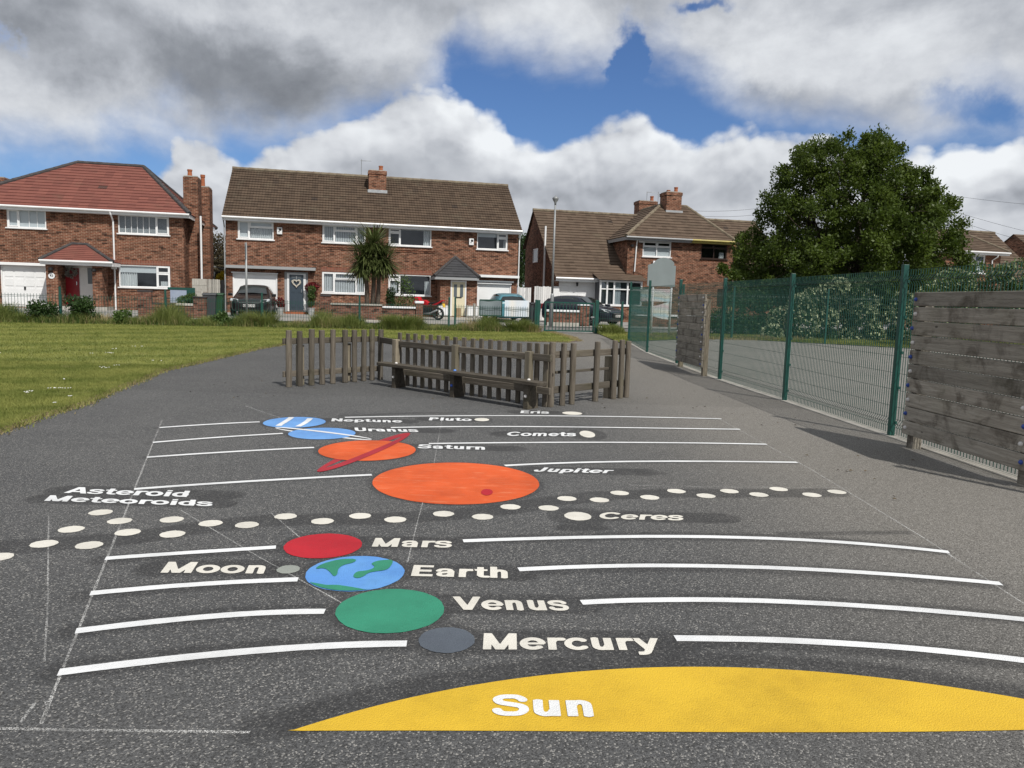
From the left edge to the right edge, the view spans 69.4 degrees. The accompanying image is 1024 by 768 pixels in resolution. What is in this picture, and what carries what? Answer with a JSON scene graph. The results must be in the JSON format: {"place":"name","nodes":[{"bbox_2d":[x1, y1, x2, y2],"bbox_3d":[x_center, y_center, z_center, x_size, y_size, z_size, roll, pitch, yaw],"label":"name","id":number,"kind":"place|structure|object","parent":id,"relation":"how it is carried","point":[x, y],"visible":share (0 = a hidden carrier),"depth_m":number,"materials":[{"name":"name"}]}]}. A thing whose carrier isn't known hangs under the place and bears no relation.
{"place":"outdoors","nodes":[
{"label":"outdoors","id":0,"kind":"place"},
{"bbox_2d":[0,358,174,426],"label":"lawn grass","id":1,"kind":"structure","parent":0,"point":[99,376],"depth_m":11.41,"materials":[{"name":"green plant"}]},
{"bbox_2d":[0,396,177,450],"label":"tarmac","id":2,"kind":"structure","parent":0,"point":[105,408],"depth_m":8.50,"materials":[{"name":"grey asphalt"}]},
{"bbox_2d":[0,322,574,432],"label":"lawn","id":3,"kind":"structure","parent":0,"point":[88,358],"depth_m":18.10,"materials":[{"name":"green plant"}]},
{"bbox_2d":[25,298,62,319],"bbox_3d":[-15.805,-2.402,24.980,1.196,0.995,0.907,-1,7,-23],"label":"leafy weed","id":4,"kind":"object","parent":3,"relation":"on","point":[38,308],"visible":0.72,"depth_m":24.83,"materials":[{"name":"green plant"}]},
{"bbox_2d":[62,293,100,319],"bbox_3d":[-14.649,-2.505,25.153,1.217,1.181,0.927,2,6,0],"label":"leafy weed","id":5,"kind":"object","parent":3,"relation":"on","point":[79,304],"visible":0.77,"depth_m":25.04,"materials":[{"name":"green plant"}]},
{"bbox_2d":[241,309,283,326],"bbox_3d":[-8.849,-2.341,26.404,2.004,0.672,1.645,2,6,0],"label":"grass clump","id":6,"kind":"object","parent":3,"relation":"on","point":[266,319],"visible":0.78,"depth_m":26.16,"materials":[{"name":"green plant"}]},
{"bbox_2d":[1,287,536,326],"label":"fence","id":7,"kind":"object","parent":3,"relation":"on","point":[59,297],"visible":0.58,"depth_m":26.61,"materials":[{"name":"green metal"}]},
{"bbox_2d":[479,299,501,315],"bbox_3d":[-0.818,-2.931,28.468,0.916,0.641,0.046,0,7,-14],"label":"banner","id":8,"kind":"object","parent":7,"relation":"attached to","point":[487,304],"visible":0.95,"depth_m":28.47,"materials":[{"name":"teal plastic"}]},
{"bbox_2d":[504,300,528,316],"bbox_3d":[0.190,-2.924,28.705,0.971,0.639,0.032,0,7,-13],"label":"banner","id":9,"kind":"object","parent":7,"relation":"attached to","point":[514,304],"visible":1,"depth_m":28.70,"materials":[{"name":"white plastic"}]},
{"bbox_2d":[536,300,598,333],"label":"gate","id":10,"kind":"structure","parent":7,"relation":"attached to","point":[595,314],"depth_m":29.19,"materials":[{"name":"green metal"}]},
{"bbox_2d":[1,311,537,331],"bbox_3d":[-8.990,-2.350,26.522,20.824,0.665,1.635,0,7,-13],"label":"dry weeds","id":11,"kind":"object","parent":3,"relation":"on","point":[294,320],"visible":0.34,"depth_m":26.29,"materials":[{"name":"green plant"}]},
{"bbox_2d":[0,298,541,332],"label":"tall weeds","id":12,"kind":"object","parent":3,"relation":"on","point":[173,313],"visible":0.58,"depth_m":26.21,"materials":[{"name":"green plant"}]},
{"bbox_2d":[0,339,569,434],"bbox_3d":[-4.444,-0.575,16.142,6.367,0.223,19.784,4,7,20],"label":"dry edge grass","id":13,"kind":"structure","parent":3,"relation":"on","point":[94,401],"depth_m":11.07,"materials":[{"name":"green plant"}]},
{"bbox_2d":[376,314,426,329],"bbox_3d":[-4.119,-2.316,27.548,2.518,0.634,1.943,2,6,0],"label":"grass clump","id":14,"kind":"object","parent":3,"relation":"on","point":[408,324],"visible":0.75,"depth_m":27.12,"materials":[{"name":"green plant"}]},
{"bbox_2d":[3,306,907,331],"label":"drive","id":15,"kind":"structure","parent":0,"point":[291,317],"depth_m":36.42,"materials":[{"name":"grey concrete"}]},
{"bbox_2d":[168,287,194,302],"bbox_3d":[-14.789,-3.973,33.123,1.136,0.689,0.070,0,7,-13],"label":"notice panel","id":16,"kind":"object","parent":15,"relation":"on","point":[176,292],"visible":0.69,"depth_m":33.06,"materials":[{"name":"white plastic"}]},
{"bbox_2d":[228,285,275,314],"bbox_3d":[-12.636,-4.123,36.283,2.180,1.493,4.221,0,7,-13],"label":"parked car","id":17,"kind":"object","parent":15,"relation":"on","point":[254,293],"visible":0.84,"depth_m":35.01,"materials":[{"name":"black paint"}]},
{"bbox_2d":[341,223,408,303],"bbox_3d":[-6.521,-5.288,34.529,3.529,4.687,2.802,2,6,0],"label":"cordyline palm","id":18,"kind":"object","parent":15,"relation":"on","point":[375,261],"visible":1,"depth_m":34.14,"materials":[{"name":"green plant"}]},
{"bbox_2d":[413,296,444,319],"bbox_3d":[-4.297,-3.849,37.587,2.041,1.154,0.732,5,7,28],"label":"motorbike","id":19,"kind":"object","parent":15,"relation":"on","point":[430,311],"visible":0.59,"depth_m":37.32,"materials":[{"name":"red metal"}]},
{"bbox_2d":[483,293,526,319],"bbox_3d":[-0.399,-4.045,38.906,2.140,1.453,4.112,0,7,-13],"label":"parked car","id":20,"kind":"object","parent":15,"relation":"on","point":[503,297],"visible":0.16,"depth_m":37.12,"materials":[{"name":"teal paint"}]},
{"bbox_2d":[534,286,550,319],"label":"garden fence","id":21,"kind":"object","parent":15,"relation":"on","point":[544,292],"visible":0.42,"depth_m":41.31,"materials":[{"name":"white wood"}]},
{"bbox_2d":[541,295,623,324],"bbox_3d":[3.669,-3.816,38.148,4.427,1.463,2.180,7,9,41],"label":"parked car","id":22,"kind":"object","parent":15,"relation":"on","point":[614,319],"visible":0.55,"depth_m":37.53,"materials":[{"name":"black paint"}]},
{"bbox_2d":[108,332,826,416],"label":"tarmac","id":23,"kind":"structure","parent":0,"point":[256,375],"depth_m":12.40,"materials":[{"name":"grey asphalt"}]},
{"bbox_2d":[282,329,631,406],"bbox_3d":[-0.903,-0.329,11.819,5.303,0.927,1.886,4,7,19],"label":"picket fence","id":24,"kind":"object","parent":23,"relation":"on","point":[608,385],"visible":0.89,"depth_m":11.65,"materials":[{"name":"wood"}]},
{"bbox_2d":[377,362,546,409],"bbox_3d":[-0.872,-0.008,11.314,3.673,0.444,0.299,8,9,42],"label":"bench","id":25,"kind":"object","parent":23,"relation":"on","point":[530,401],"visible":0.91,"depth_m":11.19,"materials":[{"name":"brown wood"}]},
{"bbox_2d":[675,294,711,375],"bbox_3d":[3.985,-1.104,16.396,0.174,1.736,1.970,1,7,-3],"label":"climbing board","id":26,"kind":"object","parent":23,"relation":"on","point":[692,346],"visible":0.98,"depth_m":16.03,"materials":[{"name":"grey wood"}]},
{"bbox_2d":[0,399,1023,767],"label":"tarmac","id":27,"kind":"structure","parent":0,"point":[268,701],"depth_m":3.93,"materials":[{"name":"grey asphalt"}]},
{"bbox_2d":[64,487,189,496],"bbox_3d":[-2.826,0.800,5.487,0.907,0.001,0.171,2,7,1],"label":"painted word","id":28,"kind":"object","parent":27,"relation":"on","point":[110,491],"visible":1,"depth_m":5.47,"materials":[{"name":"white paint"}]},
{"bbox_2d":[44,495,211,505],"bbox_3d":[-2.721,0.829,5.262,1.223,0.001,0.146,2,7,1],"label":"painted word","id":29,"kind":"object","parent":27,"relation":"on","point":[95,499],"visible":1,"depth_m":5.25,"materials":[{"name":"white paint"}]},
{"bbox_2d":[105,545,275,559],"bbox_3d":[-1.835,0.969,4.261,0.908,0.001,0.065,0,7,-17],"label":"orbit line","id":30,"kind":"object","parent":27,"relation":"on","point":[187,552],"visible":1,"depth_m":4.26,"materials":[{"name":"white paint"}]},
{"bbox_2d":[90,577,298,594],"bbox_3d":[-1.608,1.029,3.789,0.990,0.001,0.084,0,7,-15],"label":"orbit line","id":31,"kind":"object","parent":27,"relation":"on","point":[192,584],"visible":1,"depth_m":3.79,"materials":[{"name":"white paint"}]},
{"bbox_2d":[75,609,325,633],"bbox_3d":[-1.407,1.079,3.404,1.069,0.001,0.103,0,7,-15],"label":"orbit line","id":32,"kind":"object","parent":27,"relation":"on","point":[194,617],"visible":1,"depth_m":3.42,"materials":[{"name":"white paint"}]},
{"bbox_2d":[160,562,265,573],"bbox_3d":[-1.618,1.002,4.025,0.570,0.001,0.171,2,6,0],"label":"painted word","id":33,"kind":"object","parent":27,"relation":"on","point":[173,567],"visible":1,"depth_m":4.02,"materials":[{"name":"beige paint"}]},
{"bbox_2d":[57,640,406,675],"bbox_3d":[-1.121,1.124,3.079,1.363,0.001,0.107,0,7,-14],"label":"orbit line","id":34,"kind":"object","parent":27,"relation":"on","point":[182,657],"visible":1,"depth_m":3.09,"materials":[{"name":"white paint"}]},
{"bbox_2d":[134,474,371,489],"bbox_3d":[-2.018,0.775,5.915,1.793,0.001,0.089,-1,7,-22],"label":"orbit line","id":35,"kind":"object","parent":27,"relation":"on","point":[251,481],"visible":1,"depth_m":5.89,"materials":[{"name":"white paint"}]},
{"bbox_2d":[263,417,325,427],"bbox_3d":[-2.544,0.445,8.668,0.700,0.003,0.757,2,6,0],"label":"painted planet","id":36,"kind":"object","parent":27,"relation":"on","point":[292,422],"visible":1,"depth_m":8.65,"materials":[{"name":"blue paint"}]},
{"bbox_2d":[284,533,361,557],"bbox_3d":[-1.132,0.968,4.443,0.458,0.001,0.448,2,6,0],"label":"painted planet","id":37,"kind":"object","parent":27,"relation":"on","point":[329,545],"visible":1,"depth_m":4.43,"materials":[{"name":"red paint"}]},
{"bbox_2d":[276,427,370,439],"bbox_3d":[-2.058,0.533,8.021,1.180,0.004,0.690,2,6,0],"label":"painted planet","id":38,"kind":"object","parent":27,"relation":"on","point":[321,433],"visible":1,"depth_m":8.00,"materials":[{"name":"blue paint"}]},
{"bbox_2d":[305,556,404,590],"bbox_3d":[-0.851,1.023,4.022,0.526,0.003,0.521,2,6,0],"label":"painted planet","id":39,"kind":"object","parent":27,"relation":"on","point":[356,573],"visible":1,"depth_m":4.00,"materials":[{"name":"blue paint"}]},
{"bbox_2d":[317,433,415,471],"bbox_3d":[-1.396,0.641,7.241,0.942,0.004,1.793,7,9,41],"label":"painted planet","id":40,"kind":"object","parent":27,"relation":"on","point":[349,452],"visible":1,"depth_m":7.18,"materials":[{"name":"orange paint"}]},
{"bbox_2d":[335,589,443,632],"bbox_3d":[-0.585,1.085,3.561,0.516,0.001,0.509,2,6,0],"label":"painted planet","id":41,"kind":"object","parent":27,"relation":"on","point":[389,610],"visible":1,"depth_m":3.54,"materials":[{"name":"green paint"}]},
{"bbox_2d":[372,538,451,547],"bbox_3d":[-0.608,0.974,4.530,0.484,0.001,0.169,2,6,0],"label":"painted word","id":42,"kind":"object","parent":27,"relation":"on","point":[394,542],"visible":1,"depth_m":4.52,"materials":[{"name":"beige paint"}]},
{"bbox_2d":[419,627,474,652],"bbox_3d":[-0.288,1.127,3.263,0.248,0.001,0.249,2,6,0],"label":"painted planet","id":43,"kind":"object","parent":27,"relation":"on","point":[447,640],"visible":1,"depth_m":3.26,"materials":[{"name":"paint"}]},
{"bbox_2d":[372,463,538,503],"bbox_3d":[-0.457,0.798,6.094,1.361,0.003,1.386,2,6,0],"label":"painted planet","id":44,"kind":"object","parent":27,"relation":"on","point":[455,483],"visible":1,"depth_m":6.01,"materials":[{"name":"orange paint"}]},
{"bbox_2d":[411,565,507,577],"bbox_3d":[-0.287,1.034,4.082,0.530,0.001,0.173,2,6,0],"label":"painted word","id":45,"kind":"object","parent":27,"relation":"on","point":[416,570],"visible":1,"depth_m":4.07,"materials":[{"name":"beige paint"}]},
{"bbox_2d":[453,596,568,610],"bbox_3d":[-0.010,1.089,3.663,0.580,0.001,0.163,2,6,0],"label":"painted word","id":46,"kind":"object","parent":27,"relation":"on","point":[486,605],"visible":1,"depth_m":3.66,"materials":[{"name":"beige paint"}]},
{"bbox_2d":[345,415,720,418],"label":"orbit line","id":47,"kind":"object","parent":27,"relation":"on","point":[531,415],"visible":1,"depth_m":9.65,"materials":[{"name":"white paint"}]},
{"bbox_2d":[391,426,740,429],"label":"orbit line","id":48,"kind":"object","parent":27,"relation":"on","point":[557,426],"visible":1,"depth_m":8.87,"materials":[{"name":"white paint"}]},
{"bbox_2d":[483,633,657,654],"bbox_3d":[0.264,1.143,3.259,0.784,0.001,0.171,2,6,0],"label":"painted word","id":49,"kind":"object","parent":27,"relation":"on","point":[509,640],"visible":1,"depth_m":3.26,"materials":[{"name":"beige paint"}]},
{"bbox_2d":[429,442,766,444],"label":"orbit line","id":50,"kind":"object","parent":27,"relation":"on","point":[595,442],"visible":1,"depth_m":7.94,"materials":[{"name":"white paint"}]},
{"bbox_2d":[600,512,682,519],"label":"painted word","id":51,"kind":"object","parent":27,"relation":"on","point":[642,517],"visible":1,"depth_m":5.23,"materials":[{"name":"beige paint"}]},
{"bbox_2d":[505,460,797,465],"bbox_3d":[1.349,0.745,7.027,2.905,0.001,0.172,0,7,-10],"label":"orbit line","id":52,"kind":"object","parent":27,"relation":"on","point":[647,461],"visible":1,"depth_m":7.06,"materials":[{"name":"white paint"}]},
{"bbox_2d":[294,667,1023,731],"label":"painted sun","id":53,"kind":"object","parent":27,"relation":"on","point":[694,699],"visible":1,"depth_m":2.79,"materials":[{"name":"yellow paint"}]},
{"bbox_2d":[492,694,593,716],"bbox_3d":[0.113,1.194,2.747,0.371,0.001,0.146,2,6,0],"label":"painted word","id":54,"kind":"object","parent":53,"relation":"on","point":[554,707],"visible":1,"depth_m":2.74,"materials":[{"name":"white paint"}]},
{"bbox_2d":[463,535,948,552],"bbox_3d":[1.222,1.004,4.724,3.067,0.001,0.254,2,7,-1],"label":"orbit line","id":55,"kind":"object","parent":27,"relation":"on","point":[680,536],"visible":1,"depth_m":4.77,"materials":[{"name":"white paint"}]},
{"bbox_2d":[517,564,1001,584],"bbox_3d":[1.385,1.067,4.210,2.712,0.001,0.207,2,6,0],"label":"orbit line","id":56,"kind":"object","parent":27,"relation":"on","point":[751,567],"visible":1,"depth_m":4.24,"materials":[{"name":"white paint"}]},
{"bbox_2d":[580,597,1023,620],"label":"orbit line","id":57,"kind":"object","parent":27,"relation":"on","point":[762,600],"visible":1,"depth_m":3.76,"materials":[{"name":"white paint"}]},
{"bbox_2d":[674,635,1023,662],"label":"orbit line","id":58,"kind":"object","parent":27,"relation":"on","point":[841,643],"visible":1,"depth_m":3.33,"materials":[{"name":"white paint"}]},
{"bbox_2d":[0,0,1023,303],"label":"sky","id":59,"kind":"structure","parent":0,"point":[592,105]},
{"bbox_2d":[281,312,908,348],"bbox_3d":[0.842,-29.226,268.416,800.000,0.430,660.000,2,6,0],"label":"ground","id":60,"kind":"structure","parent":0,"point":[691,329],"depth_m":29.35,"materials":[{"name":"soil"}]},
{"bbox_2d":[0,160,217,310],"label":"detached house","id":61,"kind":"structure","parent":60,"relation":"on","point":[116,229],"depth_m":36.88,"materials":[{"name":"red brick"}]},
{"bbox_2d":[0,265,46,306],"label":"garage door","id":62,"kind":"structure","parent":61,"relation":"in","point":[25,281],"depth_m":36.21,"materials":[{"name":"white paint"}]},
{"bbox_2d":[5,210,47,229],"bbox_3d":[-23.492,-7.968,35.818,1.816,0.929,0.178,0,7,-13],"label":"window","id":63,"kind":"structure","parent":61,"relation":"in","point":[16,219],"depth_m":35.87,"materials":[{"name":"white plastic"}]},
{"bbox_2d":[65,268,79,303],"bbox_3d":[-21.782,-4.841,36.614,0.672,1.780,0.100,0,7,-13],"label":"door","id":64,"kind":"structure","parent":61,"relation":"in","point":[72,285],"depth_m":36.61,"materials":[{"name":"red paint"}]},
{"bbox_2d":[117,215,170,236],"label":"window","id":65,"kind":"structure","parent":61,"relation":"in","point":[127,225],"depth_m":37.16,"materials":[{"name":"white plastic"}]},
{"bbox_2d":[118,264,169,288],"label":"window","id":66,"kind":"structure","parent":61,"relation":"in","point":[130,276],"depth_m":37.37,"materials":[{"name":"white plastic"}]},
{"bbox_2d":[137,290,174,316],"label":"garden wall","id":67,"kind":"structure","parent":60,"relation":"on","point":[148,294],"depth_m":31.73,"materials":[{"name":"brick"}]},
{"bbox_2d":[175,296,207,317],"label":"garden wall","id":68,"kind":"structure","parent":60,"relation":"on","point":[196,308],"depth_m":32.10,"materials":[{"name":"brick"}]},
{"bbox_2d":[213,232,225,271],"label":"tree","id":69,"kind":"object","parent":60,"relation":"on","point":[218,255],"visible":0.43,"depth_m":56.92,"materials":[{"name":"green plant"}]},
{"bbox_2d":[221,159,386,313],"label":"semi detached house","id":70,"kind":"structure","parent":60,"relation":"on","point":[288,227],"depth_m":39.02,"materials":[{"name":"red brick"}]},
{"bbox_2d":[236,221,274,240],"bbox_3d":[-13.224,-7.917,38.211,1.878,0.985,0.248,0,7,-13],"label":"window","id":71,"kind":"structure","parent":70,"relation":"in","point":[263,231],"depth_m":38.24,"materials":[{"name":"white plastic"}]},
{"bbox_2d":[233,273,277,311],"bbox_3d":[-13.377,-4.739,38.581,2.213,2.013,0.070,0,7,-13],"label":"garage door","id":72,"kind":"structure","parent":70,"relation":"in","point":[270,280],"depth_m":38.52,"materials":[{"name":"white plastic"}]},
{"bbox_2d":[289,275,302,310],"bbox_3d":[-11.343,-4.802,38.931,0.703,1.874,0.100,0,7,-13],"label":"door","id":73,"kind":"structure","parent":70,"relation":"in","point":[295,293],"depth_m":38.92,"materials":[{"name":"blue paint"}]},
{"bbox_2d":[321,272,364,294],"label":"window","id":74,"kind":"structure","parent":70,"relation":"in","point":[332,282],"depth_m":39.53,"materials":[{"name":"white plastic"}]},
{"bbox_2d":[321,225,365,244],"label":"window","id":75,"kind":"structure","parent":70,"relation":"in","point":[330,234],"depth_m":39.23,"materials":[{"name":"white plastic"}]},
{"bbox_2d":[330,303,381,321],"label":"garden wall","id":76,"kind":"structure","parent":60,"relation":"on","point":[340,307],"depth_m":33.73,"materials":[{"name":"brick"}]},
{"bbox_2d":[382,301,423,320],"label":"garden wall","id":77,"kind":"structure","parent":60,"relation":"on","point":[397,310],"depth_m":34.17,"materials":[{"name":"brick"}]},
{"bbox_2d":[394,276,418,306],"bbox_3d":[-5.090,-4.085,35.315,1.306,2.268,0.628,0,7,-11],"label":"garden shrub","id":78,"kind":"object","parent":60,"relation":"on","point":[399,299],"visible":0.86,"depth_m":35.25,"materials":[{"name":"green plant"}]},
{"bbox_2d":[376,176,522,319],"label":"semi detached house","id":79,"kind":"structure","parent":60,"relation":"on","point":[458,240],"depth_m":40.88,"materials":[{"name":"red brick"}]},
{"bbox_2d":[388,274,431,296],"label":"window","id":80,"kind":"structure","parent":79,"relation":"in","point":[422,283],"depth_m":41.25,"materials":[{"name":"white plastic"}]},
{"bbox_2d":[389,228,431,247],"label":"window","id":81,"kind":"structure","parent":79,"relation":"in","point":[407,237],"depth_m":40.87,"materials":[{"name":"white plastic"}]},
{"bbox_2d":[452,282,464,315],"bbox_3d":[-2.872,-4.550,39.637,0.698,1.800,0.068,0,7,-13],"label":"door","id":82,"kind":"structure","parent":79,"relation":"in","point":[458,288],"depth_m":39.60,"materials":[{"name":"beige paint"}]},
{"bbox_2d":[476,233,508,250],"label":"window","id":83,"kind":"structure","parent":79,"relation":"in","point":[485,241],"depth_m":41.29,"materials":[{"name":"white plastic"}]},
{"bbox_2d":[477,284,510,316],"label":"garage door","id":84,"kind":"structure","parent":79,"relation":"in","point":[484,291],"depth_m":41.31,"materials":[{"name":"white plastic"}]},
{"bbox_2d":[517,233,526,287],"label":"tree","id":85,"kind":"object","parent":60,"relation":"on","point":[522,266],"visible":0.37,"depth_m":58.84,"materials":[{"name":"green plant"}]},
{"bbox_2d":[549,195,558,326],"bbox_3d":[1.945,-5.715,34.825,0.300,6.180,0.292,2,6,0],"label":"street lamp","id":86,"kind":"object","parent":60,"relation":"on","point":[555,199],"visible":0.94,"depth_m":34.80,"materials":[{"name":"grey metal"}]},
{"bbox_2d":[546,304,590,326],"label":"garden wall","id":87,"kind":"structure","parent":60,"relation":"on","point":[573,314],"depth_m":35.98,"materials":[{"name":"brick"}]},
{"bbox_2d":[523,187,692,321],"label":"semi detached house","id":88,"kind":"structure","parent":60,"relation":"on","point":[604,258],"depth_m":43.73,"materials":[{"name":"red brick"}]},
{"bbox_2d":[559,282,594,298],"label":"garage door","id":89,"kind":"structure","parent":88,"relation":"in","point":[565,288],"depth_m":42.46,"materials":[{"name":"white paint"}]},
{"bbox_2d":[595,280,642,306],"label":"bay window","id":90,"kind":"structure","parent":88,"relation":"in","point":[612,292],"depth_m":41.95,"materials":[{"name":"white plastic"}]},
{"bbox_2d":[641,241,671,257],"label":"window","id":91,"kind":"structure","parent":88,"relation":"in","point":[652,249],"depth_m":43.21,"materials":[{"name":"white plastic"}]},
{"bbox_2d":[675,205,785,317],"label":"semi detached house","id":92,"kind":"structure","parent":60,"relation":"on","point":[710,245],"depth_m":44.17,"materials":[{"name":"red brick"}]},
{"bbox_2d":[700,244,727,260],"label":"window","id":93,"kind":"structure","parent":92,"relation":"in","point":[708,251],"depth_m":45.00,"materials":[{"name":"black glass"}]},
{"bbox_2d":[631,343,1016,481],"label":"kerb","id":94,"kind":"structure","parent":60,"relation":"on","point":[958,459],"depth_m":9.43,"materials":[{"name":"concrete"}]},
{"bbox_2d":[627,261,1023,475],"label":"fence","id":95,"kind":"object","parent":94,"relation":"on","point":[895,388],"visible":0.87,"depth_m":11.12,"materials":[{"name":"green metal"}]},
{"bbox_2d":[715,123,982,326],"bbox_3d":[15.577,-7.086,35.383,12.045,9.876,10.874,2,6,0],"label":"tree","id":96,"kind":"object","parent":60,"relation":"on","point":[873,246],"visible":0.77,"depth_m":32.91,"materials":[{"name":"green plant"}]},
{"bbox_2d":[904,229,1023,327],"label":"semi detached house","id":97,"kind":"structure","parent":60,"relation":"on","point":[991,247],"depth_m":48.95,"materials":[{"name":"red brick"}]},
{"bbox_2d":[907,257,1023,342],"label":"hedge","id":98,"kind":"object","parent":60,"relation":"on","point":[994,278],"visible":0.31,"depth_m":26.71,"materials":[{"name":"green plant"}]},
{"bbox_2d":[597,331,1023,347],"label":"verge","id":99,"kind":"structure","parent":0,"point":[761,338],"depth_m":28.08,"materials":[{"name":"green plant"}]},
{"bbox_2d":[647,258,675,334],"bbox_3d":[5.765,-3.331,28.842,1.152,3.148,0.116,0,7,-13],"label":"sign board","id":100,"kind":"object","parent":99,"relation":"on","point":[661,271],"visible":0.79,"depth_m":28.69,"materials":[{"name":"white paint"}]},
{"bbox_2d":[710,272,806,334],"bbox_3d":[10.796,-3.347,33.023,4.348,3.404,2.171,2,6,0],"label":"dark bush","id":101,"kind":"object","parent":99,"relation":"on","point":[744,302],"visible":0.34,"depth_m":32.77,"materials":[{"name":"green plant"}]},
{"bbox_2d":[630,284,1023,347],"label":"fence","id":102,"kind":"object","parent":99,"relation":"on","point":[732,319],"visible":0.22,"depth_m":27.37,"materials":[{"name":"green metal"}]},
{"bbox_2d":[762,272,913,340],"bbox_3d":[13.612,-2.872,30.538,6.875,3.512,2.217,2,6,0],"label":"variegated bush","id":103,"kind":"object","parent":99,"relation":"on","point":[871,309],"visible":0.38,"depth_m":30.17,"materials":[{"name":"green plant"}]},
{"bbox_2d":[633,339,1023,475],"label":"court","id":104,"kind":"object","parent":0,"point":[743,350],"visible":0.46,"depth_m":16.52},
{"bbox_2d":[772,416,1023,530],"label":"tarmac","id":105,"kind":"structure","parent":0,"point":[983,491],"depth_m":7.11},
{"bbox_2d":[902,291,1023,486],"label":"climbing board","id":106,"kind":"object","parent":105,"relation":"on","point":[922,409],"visible":0.99,"depth_m":7.13,"materials":[{"name":"grey wood"}]},
{"bbox_2d":[998,234,1023,326],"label":"brick house","id":107,"kind":"structure","parent":0,"point":[1016,245],"depth_m":54.29,"materials":[{"name":"brown brick"}]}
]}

